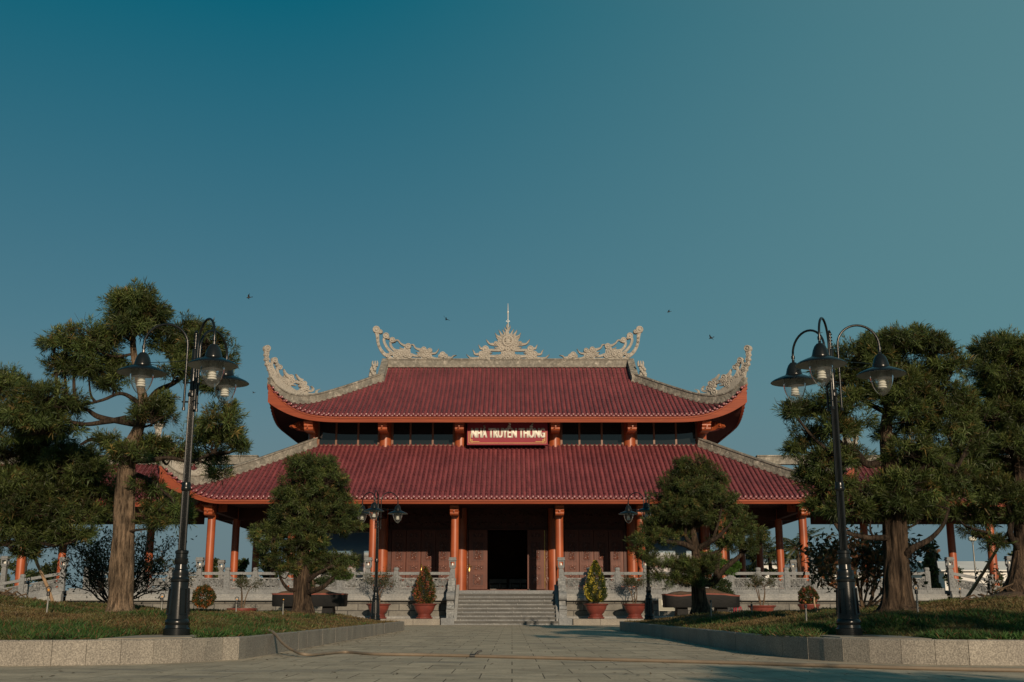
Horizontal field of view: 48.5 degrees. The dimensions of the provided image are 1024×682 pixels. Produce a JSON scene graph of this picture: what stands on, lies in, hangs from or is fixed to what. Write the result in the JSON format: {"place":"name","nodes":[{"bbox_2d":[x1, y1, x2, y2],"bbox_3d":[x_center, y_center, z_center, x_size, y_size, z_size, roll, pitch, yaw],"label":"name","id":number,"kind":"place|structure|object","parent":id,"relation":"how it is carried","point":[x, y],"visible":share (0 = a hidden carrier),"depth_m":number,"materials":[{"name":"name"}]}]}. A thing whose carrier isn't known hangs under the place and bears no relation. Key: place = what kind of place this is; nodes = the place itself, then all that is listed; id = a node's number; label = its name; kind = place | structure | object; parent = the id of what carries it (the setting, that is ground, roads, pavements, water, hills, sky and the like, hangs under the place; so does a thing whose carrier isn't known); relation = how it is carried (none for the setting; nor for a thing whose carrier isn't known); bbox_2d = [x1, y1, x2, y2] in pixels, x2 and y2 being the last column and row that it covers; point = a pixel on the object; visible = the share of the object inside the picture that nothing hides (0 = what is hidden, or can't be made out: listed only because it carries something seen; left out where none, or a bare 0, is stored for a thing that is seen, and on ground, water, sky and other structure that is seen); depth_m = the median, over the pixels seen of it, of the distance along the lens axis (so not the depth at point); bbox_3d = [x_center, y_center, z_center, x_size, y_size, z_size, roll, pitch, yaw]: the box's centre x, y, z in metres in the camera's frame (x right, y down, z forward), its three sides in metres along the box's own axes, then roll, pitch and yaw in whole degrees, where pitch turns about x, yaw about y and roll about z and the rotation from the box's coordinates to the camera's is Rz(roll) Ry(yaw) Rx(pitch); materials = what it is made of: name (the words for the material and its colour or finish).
{"place":"outdoors","nodes":[
{"label":"outdoors","id":0,"kind":"place"},
{"bbox_2d":[0,593,397,640],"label":"lawn","id":1,"kind":"structure","parent":0,"point":[297,614],"depth_m":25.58,"materials":[{"name":"plant"}]},
{"bbox_2d":[0,588,36,599],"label":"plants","id":2,"kind":"object","parent":1,"relation":"on","point":[7,592],"visible":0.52,"depth_m":20.11,"materials":[{"name":"green plant"}]},
{"bbox_2d":[26,577,30,595],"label":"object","id":3,"kind":"object","parent":1,"relation":"on","point":[28,582],"visible":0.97,"depth_m":21.99,"materials":[{"name":"plastic"}]},
{"bbox_2d":[34,559,53,601],"bbox_3d":[-8.613,4.046,20.683,0.078,1.610,1.037,-6,-15,23],"label":"prop pole","id":4,"kind":"object","parent":1,"relation":"on","point":[46,584],"visible":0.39,"depth_m":20.74,"materials":[{"name":"brown wood"}]},
{"bbox_2d":[46,586,51,611],"bbox_3d":[-6.966,3.929,17.054,0.081,0.498,0.052,7,-15,-28],"label":"sprinkler","id":5,"kind":"object","parent":1,"relation":"on","point":[48,595],"visible":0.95,"depth_m":17.06,"materials":[{"name":"plastic"}]},
{"bbox_2d":[0,361,117,563],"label":"pine tree","id":6,"kind":"object","parent":1,"relation":"on","point":[48,484],"visible":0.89,"depth_m":20.07,"materials":[{"name":"green plant"}]},
{"bbox_2d":[43,519,203,605],"bbox_3d":[-8.066,4.531,23.676,3.421,1.993,2.493,0,-13,0],"label":"shrub","id":7,"kind":"object","parent":1,"relation":"on","point":[101,568],"visible":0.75,"depth_m":23.36,"materials":[{"name":"green plant"}]},
{"bbox_2d":[0,277,253,612],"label":"pine tree","id":8,"kind":"object","parent":1,"relation":"on","point":[38,409],"visible":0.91,"depth_m":19.07,"materials":[{"name":"green plant"}]},
{"bbox_2d":[99,635,199,638],"bbox_3d":[-4.397,3.844,14.288,1.083,0.254,2.165,0,-13,0],"label":"lamp pad","id":9,"kind":"object","parent":1,"relation":"on","point":[149,637],"visible":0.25,"depth_m":13.89,"materials":[{"name":"concrete"}]},
{"bbox_2d":[116,318,248,635],"bbox_3d":[-4.572,1.832,15.534,1.784,4.244,1.882,0,-13,0],"label":"street lamp","id":10,"kind":"object","parent":9,"relation":"on","point":[212,361],"visible":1,"depth_m":15.46,"materials":[{"name":"black metal"}]},
{"bbox_2d":[159,593,164,609],"bbox_3d":[-5.883,4.448,19.089,0.081,0.425,0.052,7,-15,-28],"label":"sprinkler","id":11,"kind":"object","parent":1,"relation":"on","point":[161,600],"visible":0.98,"depth_m":19.09,"materials":[{"name":"plastic"}]},
{"bbox_2d":[235,597,238,610],"bbox_3d":[-5.661,5.457,23.372,0.081,0.401,0.052,-7,-15,28],"label":"sprinkler","id":12,"kind":"object","parent":1,"relation":"on","point":[236,603],"visible":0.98,"depth_m":23.37,"materials":[{"name":"plastic"}]},
{"bbox_2d":[241,449,371,614],"bbox_3d":[-5.499,5.173,30.286,3.466,4.709,2.262,0,-13,0],"label":"pine tree","id":13,"kind":"object","parent":1,"relation":"on","point":[309,510],"visible":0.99,"depth_m":29.98,"materials":[{"name":"green plant"}]},
{"bbox_2d":[488,578,526,588],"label":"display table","id":14,"kind":"object","parent":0,"point":[511,580],"visible":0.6,"depth_m":67.66,"materials":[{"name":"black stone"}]},
{"bbox_2d":[0,625,1023,681],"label":"paving","id":15,"kind":"structure","parent":0,"point":[569,640],"depth_m":12.65,"materials":[{"name":"stone"}]},
{"bbox_2d":[0,557,69,601],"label":"ramp balustrade","id":16,"kind":"object","parent":15,"relation":"on","point":[39,588],"visible":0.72,"depth_m":52.36,"materials":[{"name":"stone"}]},
{"bbox_2d":[0,621,403,665],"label":"kerb","id":17,"kind":"structure","parent":15,"relation":"on","point":[87,652],"depth_m":13.50,"materials":[{"name":"stone"}]},
{"bbox_2d":[192,583,216,608],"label":"round shrub","id":18,"kind":"object","parent":15,"relation":"on","point":[209,598],"visible":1,"depth_m":45.64,"materials":[{"name":"green plant"}]},
{"bbox_2d":[226,574,263,610],"bbox_3d":[-11.448,10.906,48.783,1.517,1.922,1.457,0,-13,0],"label":"potted plant","id":19,"kind":"object","parent":15,"relation":"on","point":[240,581],"visible":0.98,"depth_m":48.63,"materials":[{"name":"green plant"}]},
{"bbox_2d":[271,549,353,613],"bbox_3d":[-8.101,10.058,46.432,3.346,3.087,1.265,0,-13,0],"label":"potted plant","id":20,"kind":"object","parent":15,"relation":"on","point":[327,601],"visible":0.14,"depth_m":45.77,"materials":[{"name":"grey stone"}]},
{"bbox_2d":[357,490,407,620],"bbox_3d":[-4.564,7.139,37.793,1.784,4.244,1.882,-11,-17,39],"label":"street lamp","id":21,"kind":"object","parent":15,"relation":"on","point":[375,604],"visible":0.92,"depth_m":37.59,"materials":[{"name":"black metal"}]},
{"bbox_2d":[29,626,963,679],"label":"fallen leaves","id":22,"kind":"object","parent":15,"relation":"on","point":[521,668],"visible":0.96,"depth_m":15.58,"materials":[{"name":"brown plant"}]},
{"bbox_2d":[441,578,571,624],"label":"stone staircase","id":23,"kind":"structure","parent":15,"relation":"on","point":[506,609],"depth_m":51.21,"materials":[{"name":"grey stone"}]},
{"bbox_2d":[32,588,986,624],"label":"stone terrace","id":24,"kind":"structure","parent":15,"relation":"on","point":[401,601],"depth_m":52.59,"materials":[{"name":"stone"}]},
{"bbox_2d":[0,556,10,587],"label":"lantern post","id":25,"kind":"object","parent":24,"relation":"on","point":[4,571],"visible":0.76,"depth_m":55.34,"materials":[{"name":"grey stone"}]},
{"bbox_2d":[0,455,258,587],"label":"side gallery","id":26,"kind":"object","parent":24,"relation":"on","point":[21,562],"visible":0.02,"depth_m":57.96,"materials":[{"name":"tile"}]},
{"bbox_2d":[217,560,225,586],"bbox_3d":[-15.299,12.293,59.777,0.390,1.540,0.390,0,-13,0],"label":"lantern post","id":27,"kind":"object","parent":24,"relation":"on","point":[221,568],"visible":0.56,"depth_m":59.74,"materials":[{"name":"grey stone"}]},
{"bbox_2d":[82,557,456,590],"bbox_3d":[-11.254,10.857,52.944,17.357,1.540,0.390,0,-13,0],"label":"stone balustrade","id":28,"kind":"object","parent":24,"relation":"on","point":[226,581],"visible":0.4,"depth_m":52.82,"materials":[{"name":"grey stone"}]},
{"bbox_2d":[360,564,397,618],"bbox_3d":[-5.957,11.336,51.529,1.836,2.432,2.125,-7,-15,27],"label":"potted plant","id":29,"kind":"object","parent":24,"relation":"on","point":[384,608],"visible":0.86,"depth_m":51.34,"materials":[{"name":"green plant"}]},
{"bbox_2d":[412,566,436,618],"bbox_3d":[-3.966,11.386,51.554,1.192,2.345,1.184,0,-13,0],"label":"potted plant","id":30,"kind":"object","parent":24,"relation":"on","point":[424,606],"visible":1,"depth_m":51.29,"materials":[{"name":"green plant"}]},
{"bbox_2d":[154,310,857,589],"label":"temple hall","id":31,"kind":"structure","parent":24,"relation":"on","point":[621,430],"depth_m":59.65,"materials":[{"name":"tile"}]},
{"bbox_2d":[316,532,368,586],"bbox_3d":[-8.715,11.370,59.321,3.090,2.810,0.105,0,-13,0],"label":"city panel","id":32,"kind":"object","parent":31,"relation":"attached to","point":[357,543],"depth_m":59.44,"materials":[{"name":"blue"}]},
{"bbox_2d":[317,421,379,445],"bbox_3d":[-8.760,4.921,61.055,3.320,1.480,0.088,0,-13,0],"label":"window","id":33,"kind":"structure","parent":31,"relation":"in","point":[330,433],"depth_m":61.03,"materials":[{"name":"black glass"}]},
{"bbox_2d":[391,530,405,586],"bbox_3d":[-5.925,11.416,59.406,0.750,3.040,0.087,0,-13,0],"label":"door leaf","id":34,"kind":"structure","parent":31,"relation":"in","point":[398,557],"depth_m":59.48,"materials":[{"name":"brown wood"}]},
{"bbox_2d":[406,530,420,586],"bbox_3d":[-5.150,11.416,59.406,0.760,3.040,0.087,0,-13,0],"label":"door leaf","id":35,"kind":"structure","parent":31,"relation":"in","point":[413,544],"depth_m":59.47,"materials":[{"name":"brown wood"}]},
{"bbox_2d":[391,423,454,445],"bbox_3d":[-4.770,4.921,61.055,3.380,1.480,0.088,0,-13,0],"label":"window","id":36,"kind":"structure","parent":31,"relation":"in","point":[402,433],"depth_m":61.03,"materials":[{"name":"black glass"}]},
{"bbox_2d":[421,530,435,577],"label":"door leaf","id":37,"kind":"structure","parent":31,"relation":"in","point":[428,537],"depth_m":59.50,"materials":[{"name":"brown wood"}]},
{"bbox_2d":[436,530,450,586],"bbox_3d":[-3.605,11.416,59.406,0.750,3.040,0.087,0,-13,0],"label":"door leaf","id":38,"kind":"structure","parent":31,"relation":"in","point":[442,536],"depth_m":59.47,"materials":[{"name":"brown wood"}]},
{"bbox_2d":[466,530,468,588],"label":"door leaf","id":39,"kind":"structure","parent":31,"relation":"in","point":[467,530],"depth_m":59.31,"materials":[{"name":"brown wood"}]},
{"bbox_2d":[468,530,487,588],"bbox_3d":[-1.770,11.361,59.177,0.980,3.040,0.159,0,-13,0],"label":"door leaf","id":40,"kind":"structure","parent":31,"relation":"in","point":[478,539],"depth_m":59.19,"materials":[{"name":"brown wood"}]},
{"bbox_2d":[467,423,547,444],"bbox_3d":[-0.240,4.884,59.945,4.240,1.200,0.097,0,-13,0],"label":"hall sign","id":41,"kind":"object","parent":31,"relation":"attached to","point":[507,433],"visible":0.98,"depth_m":59.90,"materials":[{"name":"red paint"}]},
{"bbox_2d":[527,530,544,588],"bbox_3d":[1.256,11.365,59.192,0.912,3.040,0.087,0,-13,0],"label":"door leaf","id":42,"kind":"structure","parent":31,"relation":"in","point":[535,538],"depth_m":59.15,"materials":[{"name":"brown wood"}]},
{"bbox_2d":[544,530,547,588],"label":"door leaf","id":43,"kind":"structure","parent":31,"relation":"in","point":[546,531],"depth_m":59.28,"materials":[{"name":"brown wood"}]},
{"bbox_2d":[564,530,578,586],"bbox_3d":[3.125,11.416,59.406,0.750,3.040,0.087,0,-13,0],"label":"door leaf","id":44,"kind":"structure","parent":31,"relation":"in","point":[571,537],"depth_m":59.48,"materials":[{"name":"brown wood"}]},
{"bbox_2d":[579,530,593,586],"bbox_3d":[3.895,11.416,59.406,0.750,3.040,0.087,0,-13,0],"label":"door leaf","id":45,"kind":"structure","parent":31,"relation":"in","point":[586,546],"depth_m":59.50,"materials":[{"name":"brown wood"}]},
{"bbox_2d":[560,423,623,445],"bbox_3d":[4.290,4.921,61.055,3.380,1.480,0.088,0,-13,0],"label":"window","id":46,"kind":"structure","parent":31,"relation":"in","point":[570,433],"depth_m":61.03,"materials":[{"name":"black glass"}]},
{"bbox_2d":[594,530,608,586],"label":"door leaf","id":47,"kind":"structure","parent":31,"relation":"in","point":[601,552],"depth_m":59.50,"materials":[{"name":"brown wood"}]},
{"bbox_2d":[608,530,623,586],"bbox_3d":[5.445,11.416,59.406,0.750,3.040,0.087,0,-13,0],"label":"door leaf","id":48,"kind":"structure","parent":31,"relation":"in","point":[615,536],"depth_m":59.48,"materials":[{"name":"brown wood"}]},
{"bbox_2d":[635,421,697,445],"bbox_3d":[8.280,4.921,61.055,3.320,1.480,0.088,0,-13,0],"label":"window","id":49,"kind":"structure","parent":31,"relation":"in","point":[679,433],"depth_m":61.03,"materials":[{"name":"black glass"}]},
{"bbox_2d":[645,532,698,586],"bbox_3d":[8.235,11.370,59.321,3.090,2.810,0.105,0,-13,0],"label":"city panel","id":50,"kind":"object","parent":31,"relation":"attached to","point":[678,550],"visible":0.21,"depth_m":59.38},
{"bbox_2d":[583,560,608,618],"bbox_3d":[3.803,11.249,51.585,1.153,2.626,1.166,0,-13,0],"label":"potted plant","id":51,"kind":"object","parent":24,"relation":"on","point":[596,610],"visible":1,"depth_m":51.34,"materials":[{"name":"green plant"}]},
{"bbox_2d":[620,573,646,618],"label":"potted plant","id":52,"kind":"object","parent":24,"relation":"on","point":[634,611],"visible":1,"depth_m":51.17,"materials":[{"name":"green plant"}]},
{"bbox_2d":[557,557,931,590],"bbox_3d":[10.774,10.857,52.944,17.357,1.540,0.390,0,-13,0],"label":"stone balustrade","id":53,"kind":"object","parent":24,"relation":"on","point":[786,582],"visible":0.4,"depth_m":52.82,"materials":[{"name":"grey stone"}]},
{"bbox_2d":[788,560,796,586],"bbox_3d":[14.794,12.293,59.777,0.390,1.540,0.390,0,-13,0],"label":"lantern post","id":54,"kind":"object","parent":24,"relation":"on","point":[792,567],"visible":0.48,"depth_m":59.74,"materials":[{"name":"grey stone"}]},
{"bbox_2d":[756,455,1010,585],"bbox_3d":[21.698,9.165,57.395,18.375,6.810,6.880,0,-13,0],"label":"side gallery","id":55,"kind":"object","parent":24,"relation":"on","point":[778,460],"visible":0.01,"depth_m":59.16,"materials":[{"name":"tile"}]},
{"bbox_2d":[1004,556,1011,574],"bbox_3d":[24.270,11.259,55.398,0.390,1.540,0.390,0,-13,0],"label":"lantern post","id":56,"kind":"object","parent":24,"relation":"on","point":[1008,563],"visible":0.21,"depth_m":55.41,"materials":[{"name":"grey stone"}]},
{"bbox_2d":[222,618,1023,671],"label":"garden hose","id":57,"kind":"object","parent":15,"relation":"on","point":[895,667],"visible":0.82,"depth_m":13.51,"materials":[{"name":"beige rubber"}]},
{"bbox_2d":[619,490,657,619],"bbox_3d":[4.648,7.120,37.713,1.756,4.244,1.887,5,-14,-19],"label":"street lamp","id":58,"kind":"object","parent":15,"relation":"on","point":[649,608],"visible":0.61,"depth_m":37.32,"materials":[{"name":"black metal"}]},
{"bbox_2d":[659,599,674,617],"bbox_3d":[6.829,11.807,49.606,0.840,1.110,0.048,0,-13,0],"label":"notice board","id":59,"kind":"object","parent":15,"relation":"on","point":[661,608],"visible":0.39,"depth_m":49.63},
{"bbox_2d":[661,549,741,616],"bbox_3d":[7.793,10.057,46.433,3.340,3.088,1.265,0,-13,0],"label":"stone trough","id":60,"kind":"object","parent":15,"relation":"on","point":[721,595],"visible":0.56,"depth_m":45.84,"materials":[{"name":"grey stone"}]},
{"bbox_2d":[744,572,775,611],"bbox_3d":[10.886,11.087,49.339,1.386,2.227,1.511,-7,-15,27],"label":"potted plant","id":61,"kind":"object","parent":15,"relation":"on","point":[757,582],"visible":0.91,"depth_m":49.16,"materials":[{"name":"green plant"}]},
{"bbox_2d":[620,621,1023,664],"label":"kerb","id":62,"kind":"structure","parent":15,"relation":"on","point":[941,651],"depth_m":13.68,"materials":[{"name":"stone"}]},
{"bbox_2d":[944,557,1004,597],"bbox_3d":[24.712,12.545,52.122,9.295,5.187,0.390,0,-13,0],"label":"ramp balustrade","id":63,"kind":"object","parent":15,"relation":"on","point":[953,586],"visible":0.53,"depth_m":52.38,"materials":[{"name":"stone"}]},
{"bbox_2d":[0,0,1023,589],"label":"sky","id":64,"kind":"structure","parent":0,"point":[752,173],"materials":[{"name":"blue"}]},
{"bbox_2d":[625,593,1023,639],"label":"lawn","id":65,"kind":"structure","parent":0,"point":[863,635],"depth_m":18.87,"materials":[{"name":"plant"}]},
{"bbox_2d":[623,450,774,614],"bbox_3d":[5.478,5.770,33.548,4.533,5.063,2.442,0,-13,0],"label":"pine tree","id":66,"kind":"object","parent":65,"relation":"on","point":[691,497],"visible":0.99,"depth_m":33.30,"materials":[{"name":"green plant"}]},
{"bbox_2d":[804,601,806,619],"bbox_3d":[4.652,4.335,17.985,0.052,0.422,0.052,0,-13,0],"label":"sprinkler","id":67,"kind":"object","parent":65,"relation":"on","point":[805,606],"visible":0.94,"depth_m":17.99,"materials":[{"name":"plastic"}]},
{"bbox_2d":[797,585,819,609],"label":"potted plant","id":68,"kind":"object","parent":65,"relation":"on","point":[804,592],"visible":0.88,"depth_m":47.58,"materials":[{"name":"green plant"}]},
{"bbox_2d":[791,522,940,608],"bbox_3d":[7.290,4.581,23.669,2.961,2.130,3.173,0,-13,0],"label":"shrub","id":69,"kind":"object","parent":65,"relation":"on","point":[871,558],"visible":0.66,"depth_m":23.30,"materials":[{"name":"green plant"}]},
{"bbox_2d":[820,635,931,638],"bbox_3d":[4.559,3.844,14.289,1.082,0.254,2.204,0,-13,0],"label":"lamp pad","id":70,"kind":"object","parent":65,"relation":"on","point":[885,637],"visible":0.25,"depth_m":13.93,"materials":[{"name":"concrete"}]},
{"bbox_2d":[771,317,906,635],"bbox_3d":[4.612,1.819,15.480,1.756,4.244,1.887,0,-13,0],"label":"street lamp","id":71,"kind":"object","parent":70,"relation":"on","point":[822,359],"visible":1,"depth_m":15.46,"materials":[{"name":"black metal"}]},
{"bbox_2d":[769,319,998,612],"bbox_3d":[6.334,2.148,18.986,3.959,5.342,1.991,0,-13,0],"label":"pine tree","id":72,"kind":"object","parent":65,"relation":"on","point":[923,479],"visible":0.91,"depth_m":18.85,"materials":[{"name":"green plant"}]},
{"bbox_2d":[913,584,918,611],"bbox_3d":[5.972,3.837,16.767,0.081,0.500,0.052,-7,-15,28],"label":"sprinkler","id":73,"kind":"object","parent":65,"relation":"on","point":[916,593],"visible":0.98,"depth_m":16.77,"materials":[{"name":"plastic"}]},
{"bbox_2d":[965,532,1006,597],"bbox_3d":[8.696,4.152,20.864,0.078,1.347,1.596,3,-14,-14],"label":"prop pole","id":74,"kind":"object","parent":65,"relation":"on","point":[975,584],"visible":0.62,"depth_m":20.92,"materials":[{"name":"brown wood"}]},
{"bbox_2d":[970,563,1005,594],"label":"shrub","id":75,"kind":"object","parent":65,"relation":"on","point":[992,587],"visible":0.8,"depth_m":20.99,"materials":[{"name":"green plant"}]},
{"bbox_2d":[959,583,1023,600],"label":"earth mound","id":76,"kind":"object","parent":65,"relation":"on","point":[1012,592],"visible":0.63,"depth_m":19.60,"materials":[{"name":"brown soil"}]},
{"bbox_2d":[936,324,1023,591],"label":"pine tree","id":77,"kind":"object","parent":76,"relation":"on","point":[998,375],"visible":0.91,"depth_m":20.13,"materials":[{"name":"green plant"}]},
{"label":"terrain","id":78,"kind":"structure","parent":0,"visible":0},
{"bbox_2d":[0,556,10,588],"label":"distant tree","id":79,"kind":"object","parent":78,"relation":"on","point":[8,576],"visible":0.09,"depth_m":86.08,"materials":[{"name":"green plant"}]},
{"bbox_2d":[6,556,45,589],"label":"distant tree","id":80,"kind":"object","parent":78,"relation":"on","point":[31,573],"visible":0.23,"depth_m":82.83,"materials":[{"name":"green plant"}]},
{"bbox_2d":[37,558,68,581],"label":"distant tree","id":81,"kind":"object","parent":78,"relation":"on","point":[48,568],"visible":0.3,"depth_m":89.82,"materials":[{"name":"green plant"}]},
{"bbox_2d":[202,557,219,585],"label":"distant tree","id":82,"kind":"object","parent":78,"relation":"on","point":[215,563],"visible":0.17,"depth_m":78.64,"materials":[{"name":"green plant"}]},
{"bbox_2d":[237,558,249,586],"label":"distant tree","id":83,"kind":"object","parent":78,"relation":"on","point":[243,563],"visible":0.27,"depth_m":78.28,"materials":[{"name":"green plant"}]},
{"bbox_2d":[260,554,277,586],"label":"distant tree","id":84,"kind":"object","parent":78,"relation":"on","point":[265,576],"visible":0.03,"depth_m":76.12,"materials":[{"name":"green plant"}]},
{"bbox_2d":[745,553,768,586],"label":"distant tree","id":85,"kind":"object","parent":78,"relation":"on","point":[750,558],"visible":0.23,"depth_m":83.15,"materials":[{"name":"green plant"}]},
{"bbox_2d":[738,555,787,586],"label":"distant building","id":86,"kind":"structure","parent":78,"relation":"on","point":[765,566],"depth_m":117.81,"materials":[{"name":"white"}]},
{"bbox_2d":[745,537,794,586],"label":"palm tree","id":87,"kind":"object","parent":78,"relation":"on","point":[767,557],"visible":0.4,"depth_m":82.32,"materials":[{"name":"green plant"}]},
{"bbox_2d":[768,551,790,579],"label":"distant tree","id":88,"kind":"object","parent":78,"relation":"on","point":[774,570],"visible":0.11,"depth_m":82.14,"materials":[{"name":"green plant"}]},
{"bbox_2d":[766,526,827,586],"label":"palm tree","id":89,"kind":"object","parent":78,"relation":"on","point":[791,547],"visible":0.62,"depth_m":76.59,"materials":[{"name":"green plant"}]},
{"bbox_2d":[795,535,838,586],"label":"palm tree","id":90,"kind":"object","parent":78,"relation":"on","point":[817,555],"visible":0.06,"depth_m":82.03,"materials":[{"name":"green plant"}]},
{"bbox_2d":[785,565,859,586],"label":"distant building","id":91,"kind":"structure","parent":78,"relation":"on","point":[817,569],"depth_m":125.00,"materials":[{"name":"white glass"}]},
{"bbox_2d":[919,540,942,587],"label":"distant tree","id":92,"kind":"object","parent":78,"relation":"on","point":[931,564],"visible":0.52,"depth_m":68.40,"materials":[{"name":"green plant"}]},
{"bbox_2d":[942,568,963,585],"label":"distant tree","id":93,"kind":"object","parent":78,"relation":"on","point":[960,571],"visible":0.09,"depth_m":93.32,"materials":[{"name":"green plant"}]},
{"bbox_2d":[910,561,1006,589],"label":"distant building","id":94,"kind":"structure","parent":78,"relation":"on","point":[968,567],"depth_m":129.07,"materials":[{"name":"white glass"}]},
{"bbox_2d":[968,537,976,580],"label":"street lamp","id":95,"kind":"object","parent":78,"relation":"on","point":[970,539],"visible":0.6,"depth_m":80.66,"materials":[{"name":"white metal"}]},
{"bbox_2d":[985,558,1003,585],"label":"distant tree","id":96,"kind":"object","parent":78,"relation":"on","point":[1002,577],"visible":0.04,"depth_m":78.14,"materials":[{"name":"green plant"}]}
]}

